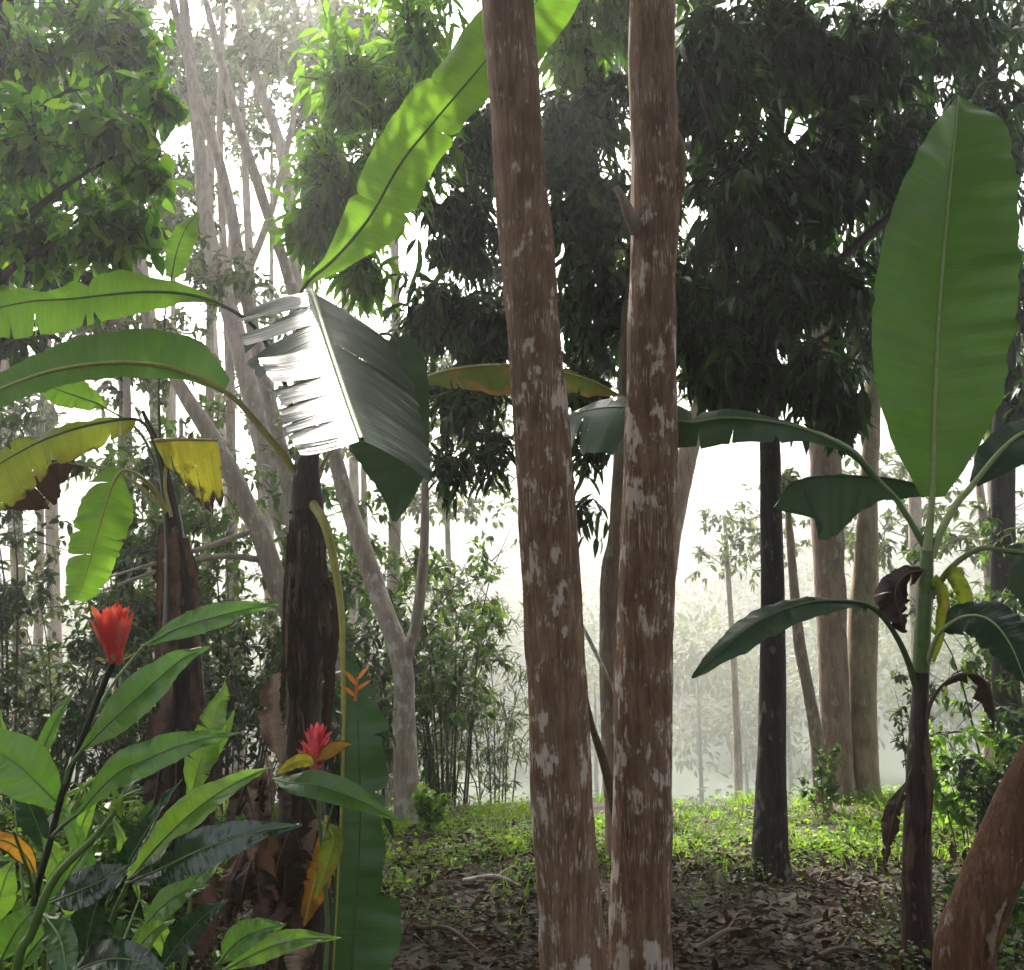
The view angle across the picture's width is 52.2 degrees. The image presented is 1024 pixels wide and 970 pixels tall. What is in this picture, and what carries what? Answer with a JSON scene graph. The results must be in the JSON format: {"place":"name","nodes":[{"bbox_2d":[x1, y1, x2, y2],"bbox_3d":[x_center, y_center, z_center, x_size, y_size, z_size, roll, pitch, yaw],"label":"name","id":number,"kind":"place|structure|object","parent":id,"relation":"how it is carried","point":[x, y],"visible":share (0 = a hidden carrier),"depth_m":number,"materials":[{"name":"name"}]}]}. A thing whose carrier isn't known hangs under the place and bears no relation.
{"place":"outdoors","nodes":[
{"label":"outdoors","id":0,"kind":"place"},
{"bbox_2d":[0,782,979,924],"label":"grass","id":1,"kind":"structure","parent":0,"point":[486,811],"depth_m":10.24,"materials":[{"name":"green plant"}]},
{"bbox_2d":[0,477,1023,969],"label":"ground","id":2,"kind":"structure","parent":0,"point":[686,781],"depth_m":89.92,"materials":[{"name":"soil"}]},
{"bbox_2d":[0,0,48,802],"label":"tall tree","id":3,"kind":"object","parent":2,"relation":"on","point":[3,367],"visible":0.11,"depth_m":18.98,"materials":[{"name":"grey plant"}]},
{"bbox_2d":[0,827,66,969],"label":"shrub","id":4,"kind":"object","parent":2,"relation":"on","point":[6,859],"visible":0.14,"depth_m":4.36,"materials":[{"name":"green plant"}]},
{"bbox_2d":[0,275,116,740],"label":"misty tree","id":5,"kind":"object","parent":2,"relation":"on","point":[40,429],"visible":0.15,"depth_m":20.91,"materials":[{"name":"grey plant"}]},
{"bbox_2d":[0,0,151,366],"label":"tree","id":6,"kind":"object","parent":2,"relation":"on","point":[11,346],"visible":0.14,"depth_m":10.74,"materials":[{"name":"green plant"}]},
{"bbox_2d":[0,518,153,787],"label":"shrub","id":7,"kind":"object","parent":2,"relation":"on","point":[48,661],"visible":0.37,"depth_m":14.47,"materials":[{"name":"green plant"}]},
{"bbox_2d":[0,776,167,969],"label":"shrub","id":8,"kind":"object","parent":2,"relation":"on","point":[105,850],"visible":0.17,"depth_m":5.18,"materials":[{"name":"green plant"}]},
{"bbox_2d":[5,0,170,801],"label":"tall tree","id":9,"kind":"object","parent":2,"relation":"on","point":[52,536],"visible":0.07,"depth_m":22.52,"materials":[{"name":"grey plant"}]},
{"bbox_2d":[0,0,194,291],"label":"tree","id":10,"kind":"object","parent":2,"relation":"on","point":[118,146],"visible":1,"depth_m":7.70,"materials":[{"name":"green plant"}]},
{"bbox_2d":[35,0,161,738],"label":"tall tree","id":11,"kind":"object","parent":2,"relation":"on","point":[155,415],"visible":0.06,"depth_m":21.50,"materials":[{"name":"grey plant"}]},
{"bbox_2d":[0,394,200,810],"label":"shrub","id":12,"kind":"object","parent":2,"relation":"on","point":[18,609],"visible":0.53,"depth_m":12.47,"materials":[{"name":"green plant"}]},
{"bbox_2d":[0,583,206,826],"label":"shrub","id":13,"kind":"object","parent":2,"relation":"on","point":[57,748],"visible":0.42,"depth_m":9.96,"materials":[{"name":"green plant"}]},
{"bbox_2d":[27,892,194,969],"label":"shrub","id":14,"kind":"object","parent":2,"relation":"on","point":[118,928],"visible":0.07,"depth_m":4.19,"materials":[{"name":"green plant"}]},
{"bbox_2d":[0,212,223,924],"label":"banana plant","id":15,"kind":"object","parent":2,"relation":"on","point":[103,519],"visible":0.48,"depth_m":6.51,"materials":[{"name":"green plant"}]},
{"bbox_2d":[115,0,134,785],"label":"tall tree","id":16,"kind":"object","parent":2,"relation":"on","point":[119,409],"visible":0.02,"depth_m":18.92,"materials":[{"name":"grey plant"}]},
{"bbox_2d":[29,180,223,803],"bbox_3d":[-6.686,0.322,17.327,3.676,11.205,3.773,0,-10,0],"label":"misty tree","id":17,"kind":"object","parent":2,"relation":"on","point":[127,383],"visible":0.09,"depth_m":17.64,"materials":[{"name":"green plant"}]},
{"bbox_2d":[0,601,278,969],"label":"ginger plant","id":18,"kind":"object","parent":2,"relation":"on","point":[29,773],"visible":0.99,"depth_m":2.91,"materials":[{"name":"green plant"}]},
{"bbox_2d":[26,624,254,815],"bbox_3d":[-3.936,2.550,11.224,2.292,2.300,2.795,4,-11,-23],"label":"shrub","id":19,"kind":"object","parent":2,"relation":"on","point":[41,720],"visible":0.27,"depth_m":10.84,"materials":[{"name":"green plant"}]},
{"bbox_2d":[106,884,197,965],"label":"shrub","id":20,"kind":"object","parent":2,"relation":"on","point":[180,910],"visible":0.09,"depth_m":5.12,"materials":[{"name":"green plant"}]},
{"bbox_2d":[57,25,257,419],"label":"misty tree","id":21,"kind":"object","parent":2,"relation":"on","point":[173,308],"visible":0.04,"depth_m":25.05,"materials":[{"name":"green plant"}]},
{"bbox_2d":[35,0,303,437],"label":"tall tree","id":22,"kind":"object","parent":2,"relation":"on","point":[169,413],"visible":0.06,"depth_m":24.77,"materials":[{"name":"green plant"}]},
{"bbox_2d":[0,686,340,969],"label":"ginger plant","id":23,"kind":"object","parent":2,"relation":"on","point":[179,856],"visible":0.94,"depth_m":2.64,"materials":[{"name":"green plant"}]},
{"bbox_2d":[64,392,280,806],"bbox_3d":[-4.367,1.295,13.338,2.882,5.474,2.613,0,-10,0],"label":"shrub","id":24,"kind":"object","parent":2,"relation":"on","point":[125,451],"visible":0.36,"depth_m":13.23,"materials":[{"name":"green plant"}]},
{"bbox_2d":[84,316,288,549],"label":"misty tree","id":25,"kind":"object","parent":2,"relation":"on","point":[104,386],"visible":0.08,"depth_m":19.44,"materials":[{"name":"green plant"}]},
{"bbox_2d":[61,149,338,769],"bbox_3d":[-3.911,-0.095,12.903,4.299,8.379,2.203,0,-10,0],"label":"misty tree","id":26,"kind":"object","parent":2,"relation":"on","point":[267,557],"visible":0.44,"depth_m":12.75,"materials":[{"name":"grey plant"}]},
{"bbox_2d":[134,535,280,774],"bbox_3d":[-4.500,2.961,15.812,2.955,4.365,4.367,0,-10,0],"label":"shrub","id":27,"kind":"object","parent":2,"relation":"on","point":[236,576],"visible":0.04,"depth_m":15.33,"materials":[{"name":"green plant"}]},
{"bbox_2d":[181,677,234,969],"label":"ginger plant","id":28,"kind":"object","parent":2,"relation":"on","point":[211,717],"visible":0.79,"depth_m":4.06,"materials":[{"name":"green plant"}]},
{"bbox_2d":[154,16,265,653],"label":"misty tree","id":29,"kind":"object","parent":2,"relation":"on","point":[207,78],"visible":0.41,"depth_m":22.58,"materials":[{"name":"grey plant"}]},
{"bbox_2d":[156,136,290,800],"bbox_3d":[-6.014,0.549,20.327,2.935,15.311,3.352,-4,-11,23],"label":"misty tree","id":30,"kind":"object","parent":2,"relation":"on","point":[189,176],"visible":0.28,"depth_m":21.20,"materials":[{"name":"green plant"}]},
{"bbox_2d":[216,2,246,772],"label":"tall tree","id":31,"kind":"object","parent":2,"relation":"on","point":[230,407],"visible":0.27,"depth_m":20.18,"materials":[{"name":"grey plant"}]},
{"bbox_2d":[153,15,311,772],"bbox_3d":[-7.168,0.399,26.023,4.286,25.826,6.467,-9,-14,42],"label":"misty tree","id":32,"kind":"object","parent":2,"relation":"on","point":[270,179],"visible":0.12,"depth_m":27.89,"materials":[{"name":"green plant"}]},
{"bbox_2d":[108,428,364,805],"bbox_3d":[-3.397,1.656,13.288,2.966,4.838,2.770,9,-14,-43],"label":"shrub","id":33,"kind":"object","parent":2,"relation":"on","point":[211,532],"visible":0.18,"depth_m":13.32,"materials":[{"name":"green plant"}]},
{"bbox_2d":[149,30,326,772],"bbox_3d":[-7.781,0.521,28.006,5.660,27.397,4.224,0,-10,0],"label":"tall tree","id":34,"kind":"object","parent":2,"relation":"on","point":[266,82],"visible":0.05,"depth_m":28.87,"materials":[{"name":"grey plant"}]},
{"bbox_2d":[146,0,340,718],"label":"misty tree","id":35,"kind":"object","parent":2,"relation":"on","point":[268,396],"visible":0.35,"depth_m":14.35,"materials":[{"name":"grey plant"}]},
{"bbox_2d":[162,0,339,726],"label":"misty tree","id":36,"kind":"object","parent":2,"relation":"on","point":[246,379],"visible":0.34,"depth_m":16.46,"materials":[{"name":"grey plant"}]},
{"bbox_2d":[233,0,301,446],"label":"misty tree","id":37,"kind":"object","parent":2,"relation":"on","point":[271,117],"visible":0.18,"depth_m":18.60,"materials":[{"name":"grey plant"}]},
{"bbox_2d":[200,601,340,816],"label":"shrub","id":38,"kind":"object","parent":2,"relation":"on","point":[251,715],"visible":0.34,"depth_m":11.59,"materials":[{"name":"green plant"}]},
{"bbox_2d":[198,0,359,655],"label":"tall tree","id":39,"kind":"object","parent":2,"relation":"on","point":[353,465],"visible":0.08,"depth_m":26.90,"materials":[{"name":"grey plant"}]},
{"bbox_2d":[235,0,349,769],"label":"tall tree","id":40,"kind":"object","parent":2,"relation":"on","point":[246,195],"visible":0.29,"depth_m":23.79,"materials":[{"name":"grey plant"}]},
{"bbox_2d":[0,0,626,969],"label":"banana plant","id":41,"kind":"object","parent":2,"relation":"on","point":[372,410],"visible":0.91,"depth_m":5.52,"materials":[{"name":"green plant"}]},
{"bbox_2d":[202,0,428,825],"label":"misty tree","id":42,"kind":"object","parent":2,"relation":"on","point":[400,647],"visible":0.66,"depth_m":11.53,"materials":[{"name":"grey plant"}]},
{"bbox_2d":[225,0,411,806],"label":"misty tree","id":43,"kind":"object","parent":2,"relation":"on","point":[275,61],"visible":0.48,"depth_m":18.74,"materials":[{"name":"green plant"}]},
{"bbox_2d":[250,651,399,900],"bbox_3d":[-1.275,2.057,7.497,0.837,1.849,1.086,-7,-12,36],"label":"shrub","id":44,"kind":"object","parent":2,"relation":"on","point":[335,815],"visible":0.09,"depth_m":7.41,"materials":[{"name":"green plant"}]},
{"bbox_2d":[247,398,404,725],"bbox_3d":[-2.370,1.634,13.841,2.116,5.221,3.118,0,-10,0],"label":"shrub","id":45,"kind":"object","parent":2,"relation":"on","point":[349,564],"visible":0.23,"depth_m":13.23,"materials":[{"name":"green plant"}]},
{"bbox_2d":[272,722,399,969],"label":"ginger plant","id":46,"kind":"object","parent":2,"relation":"on","point":[316,784],"visible":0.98,"depth_m":4.50,"materials":[{"name":"green plant"}]},
{"bbox_2d":[238,4,434,426],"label":"misty tree","id":47,"kind":"object","parent":2,"relation":"on","point":[259,134],"visible":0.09,"depth_m":20.38,"materials":[{"name":"green plant"}]},
{"bbox_2d":[222,282,456,697],"bbox_3d":[-3.223,2.870,21.425,3.603,13.935,6.712,-8,-13,38],"label":"misty tree","id":48,"kind":"object","parent":2,"relation":"on","point":[274,318],"visible":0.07,"depth_m":21.93,"materials":[{"name":"green plant"}]},
{"bbox_2d":[285,655,393,793],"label":"shrub","id":49,"kind":"object","parent":2,"relation":"on","point":[390,747],"visible":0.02,"depth_m":16.12,"materials":[{"name":"green plant"}]},
{"bbox_2d":[339,665,370,969],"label":"heliconia flower","id":50,"kind":"object","parent":2,"relation":"on","point":[353,681],"visible":0.93,"depth_m":4.81,"materials":[{"name":"plant"}]},
{"bbox_2d":[333,612,489,805],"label":"shrub","id":51,"kind":"object","parent":2,"relation":"on","point":[384,677],"visible":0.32,"depth_m":12.87,"materials":[{"name":"green plant"}]},
{"bbox_2d":[333,354,517,804],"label":"misty tree","id":52,"kind":"object","parent":2,"relation":"on","point":[414,506],"visible":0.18,"depth_m":24.14,"materials":[{"name":"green plant"}]},
{"bbox_2d":[351,585,504,802],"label":"shrub","id":53,"kind":"object","parent":2,"relation":"on","point":[438,735],"visible":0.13,"depth_m":17.66,"materials":[{"name":"green plant"}]},
{"bbox_2d":[409,783,453,830],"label":"shrub","id":54,"kind":"object","parent":2,"relation":"on","point":[427,809],"visible":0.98,"depth_m":10.30,"materials":[{"name":"green plant"}]},
{"bbox_2d":[345,469,518,806],"bbox_3d":[-0.978,1.868,13.773,2.304,4.652,2.721,-2,-10,10],"label":"shrub","id":55,"kind":"object","parent":2,"relation":"on","point":[479,632],"visible":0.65,"depth_m":13.52,"materials":[{"name":"green plant"}]},
{"bbox_2d":[377,547,515,805],"bbox_3d":[-1.060,2.796,14.747,1.902,3.720,2.810,3,-11,-18],"label":"shrub","id":56,"kind":"object","parent":2,"relation":"on","point":[472,604],"visible":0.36,"depth_m":14.51,"materials":[{"name":"green plant"}]},
{"bbox_2d":[420,562,529,805],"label":"shrub","id":57,"kind":"object","parent":2,"relation":"on","point":[511,728],"visible":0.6,"depth_m":16.77,"materials":[{"name":"green plant"}]},
{"bbox_2d":[259,0,692,557],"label":"mango tree","id":58,"kind":"object","parent":2,"relation":"on","point":[582,131],"visible":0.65,"depth_m":9.66,"materials":[{"name":"green plant"}]},
{"bbox_2d":[0,399,1023,804],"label":"woods","id":59,"kind":"object","parent":2,"relation":"on","point":[688,661],"visible":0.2,"depth_m":117.49,"materials":[{"name":"white plant"}]},
{"bbox_2d":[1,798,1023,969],"bbox_3d":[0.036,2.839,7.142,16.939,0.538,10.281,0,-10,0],"label":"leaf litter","id":60,"kind":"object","parent":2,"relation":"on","point":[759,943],"visible":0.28,"depth_m":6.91,"materials":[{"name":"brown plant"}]},
{"bbox_2d":[412,917,479,951],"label":"fallen branch","id":61,"kind":"object","parent":60,"relation":"on","point":[451,929],"visible":0.92,"depth_m":6.08,"materials":[{"name":"wood"}]},
{"bbox_2d":[462,865,521,886],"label":"fallen branch","id":62,"kind":"object","parent":60,"relation":"on","point":[479,877],"visible":0.97,"depth_m":7.82,"materials":[{"name":"grey wood"}]},
{"bbox_2d":[693,909,753,952],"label":"fallen branch","id":63,"kind":"object","parent":60,"relation":"on","point":[708,941],"visible":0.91,"depth_m":6.08,"materials":[{"name":"wood"}]},
{"bbox_2d":[800,929,875,966],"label":"fallen branch","id":64,"kind":"object","parent":60,"relation":"on","point":[829,951],"visible":0.97,"depth_m":5.76,"materials":[{"name":"wood"}]},
{"bbox_2d":[11,822,1023,969],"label":"weeds","id":65,"kind":"object","parent":2,"relation":"on","point":[927,952],"visible":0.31,"depth_m":6.45,"materials":[{"name":"green plant"}]},
{"bbox_2d":[481,0,607,969],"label":"tree","id":66,"kind":"object","parent":2,"relation":"on","point":[572,934],"visible":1,"depth_m":5.14,"materials":[{"name":"brown plant"}]},
{"bbox_2d":[371,54,741,386],"bbox_3d":[0.791,-1.161,12.580,5.169,10.453,2.526,0,-10,0],"label":"tree","id":67,"kind":"object","parent":2,"relation":"on","point":[611,372],"visible":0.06,"depth_m":12.77,"materials":[{"name":"green plant"}]},
{"bbox_2d":[583,625,612,690],"bbox_3d":[0.623,1.875,6.844,0.461,2.041,0.099,-5,-11,26],"label":"dry stick","id":68,"kind":"object","parent":2,"relation":"on","point":[592,646],"visible":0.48,"depth_m":6.96,"materials":[{"name":"grey wood"}]},
{"bbox_2d":[588,698,612,820],"bbox_3d":[0.572,2.017,6.346,0.277,1.564,0.024,0,-10,0],"label":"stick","id":69,"kind":"object","parent":2,"relation":"on","point":[604,766],"visible":0.3,"depth_m":6.40,"materials":[{"name":"wood"}]},
{"bbox_2d":[553,178,724,862],"bbox_3d":[1.220,0.300,9.503,2.198,6.374,1.693,6,-12,-32],"label":"tree","id":70,"kind":"object","parent":2,"relation":"on","point":[609,583],"visible":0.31,"depth_m":9.22,"materials":[{"name":"brown plant"}]},
{"bbox_2d":[608,0,685,969],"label":"tree","id":71,"kind":"object","parent":2,"relation":"on","point":[639,923],"visible":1,"depth_m":5.58,"materials":[{"name":"brown plant"}]},
{"bbox_2d":[601,0,743,797],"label":"tall tree","id":72,"kind":"object","parent":2,"relation":"on","point":[679,29],"visible":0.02,"depth_m":24.62,"materials":[{"name":"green plant"}]},
{"bbox_2d":[675,369,758,579],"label":"tree","id":73,"kind":"object","parent":2,"relation":"on","point":[687,458],"visible":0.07,"depth_m":14.61,"materials":[{"name":"brown plant"}]},
{"bbox_2d":[685,483,802,802],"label":"misty tree","id":74,"kind":"object","parent":2,"relation":"on","point":[724,556],"visible":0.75,"depth_m":23.82,"materials":[{"name":"green plant"}]},
{"bbox_2d":[757,467,834,812],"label":"tree","id":75,"kind":"object","parent":2,"relation":"on","point":[816,737],"visible":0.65,"depth_m":11.98,"materials":[{"name":"brown plant"}]},
{"bbox_2d":[569,95,1023,969],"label":"banana plant","id":76,"kind":"object","parent":2,"relation":"on","point":[947,289],"visible":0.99,"depth_m":5.85,"materials":[{"name":"green plant"}]},
{"bbox_2d":[603,0,1023,883],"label":"mango tree","id":77,"kind":"object","parent":2,"relation":"on","point":[771,198],"visible":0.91,"depth_m":8.62,"materials":[{"name":"green plant"}]},
{"bbox_2d":[792,743,843,817],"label":"shrub","id":78,"kind":"object","parent":2,"relation":"on","point":[826,786],"visible":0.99,"depth_m":11.47,"materials":[{"name":"green plant"}]},
{"bbox_2d":[787,0,863,801],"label":"tree","id":79,"kind":"object","parent":2,"relation":"on","point":[832,642],"visible":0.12,"depth_m":12.62,"materials":[{"name":"brown plant"}]},
{"bbox_2d":[732,0,1023,755],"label":"tree","id":80,"kind":"object","parent":2,"relation":"on","point":[1010,408],"visible":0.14,"depth_m":11.52,"materials":[{"name":"green plant"}]},
{"bbox_2d":[847,92,919,800],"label":"tree","id":81,"kind":"object","parent":2,"relation":"on","point":[862,633],"visible":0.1,"depth_m":12.74,"materials":[{"name":"brown plant"}]},
{"bbox_2d":[746,334,1023,700],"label":"misty tree","id":82,"kind":"object","parent":2,"relation":"on","point":[884,545],"visible":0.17,"depth_m":21.76,"materials":[{"name":"green plant"}]},
{"bbox_2d":[908,92,922,694],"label":"tall tree","id":83,"kind":"object","parent":2,"relation":"on","point":[915,508],"visible":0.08,"depth_m":20.05,"materials":[{"name":"brown plant"}]},
{"bbox_2d":[884,660,956,780],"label":"shrub","id":84,"kind":"object","parent":2,"relation":"on","point":[899,678],"visible":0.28,"depth_m":11.32,"materials":[{"name":"green plant"}]},
{"bbox_2d":[878,504,1023,768],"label":"shrub","id":85,"kind":"object","parent":2,"relation":"on","point":[971,665],"visible":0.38,"depth_m":11.59,"materials":[{"name":"green plant"}]},
{"bbox_2d":[903,713,1022,858],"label":"shrub","id":86,"kind":"object","parent":2,"relation":"on","point":[942,807],"visible":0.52,"depth_m":9.00,"materials":[{"name":"green plant"}]},
{"bbox_2d":[917,327,1023,767],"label":"misty tree","id":87,"kind":"object","parent":2,"relation":"on","point":[950,541],"visible":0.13,"depth_m":15.01,"materials":[{"name":"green plant"}]},
{"bbox_2d":[932,742,1023,969],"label":"tree","id":88,"kind":"object","parent":2,"relation":"on","point":[974,921],"visible":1,"depth_m":4.40,"materials":[{"name":"brown plant"}]},
{"bbox_2d":[932,841,1023,949],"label":"shrub","id":89,"kind":"object","parent":2,"relation":"on","point":[947,888],"visible":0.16,"depth_m":5.99,"materials":[{"name":"green plant"}]},
{"bbox_2d":[940,701,1023,829],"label":"shrub","id":90,"kind":"object","parent":2,"relation":"on","point":[986,783],"visible":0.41,"depth_m":8.54,"materials":[{"name":"green plant"}]},
{"bbox_2d":[983,1,1023,514],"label":"tall tree","id":91,"kind":"object","parent":2,"relation":"on","point":[988,485],"visible":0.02,"depth_m":23.32,"materials":[{"name":"green plant"}]},
{"bbox_2d":[14,0,1023,477],"label":"sky","id":92,"kind":"structure","parent":0,"point":[408,262],"materials":[{"name":"white"}]}
]}

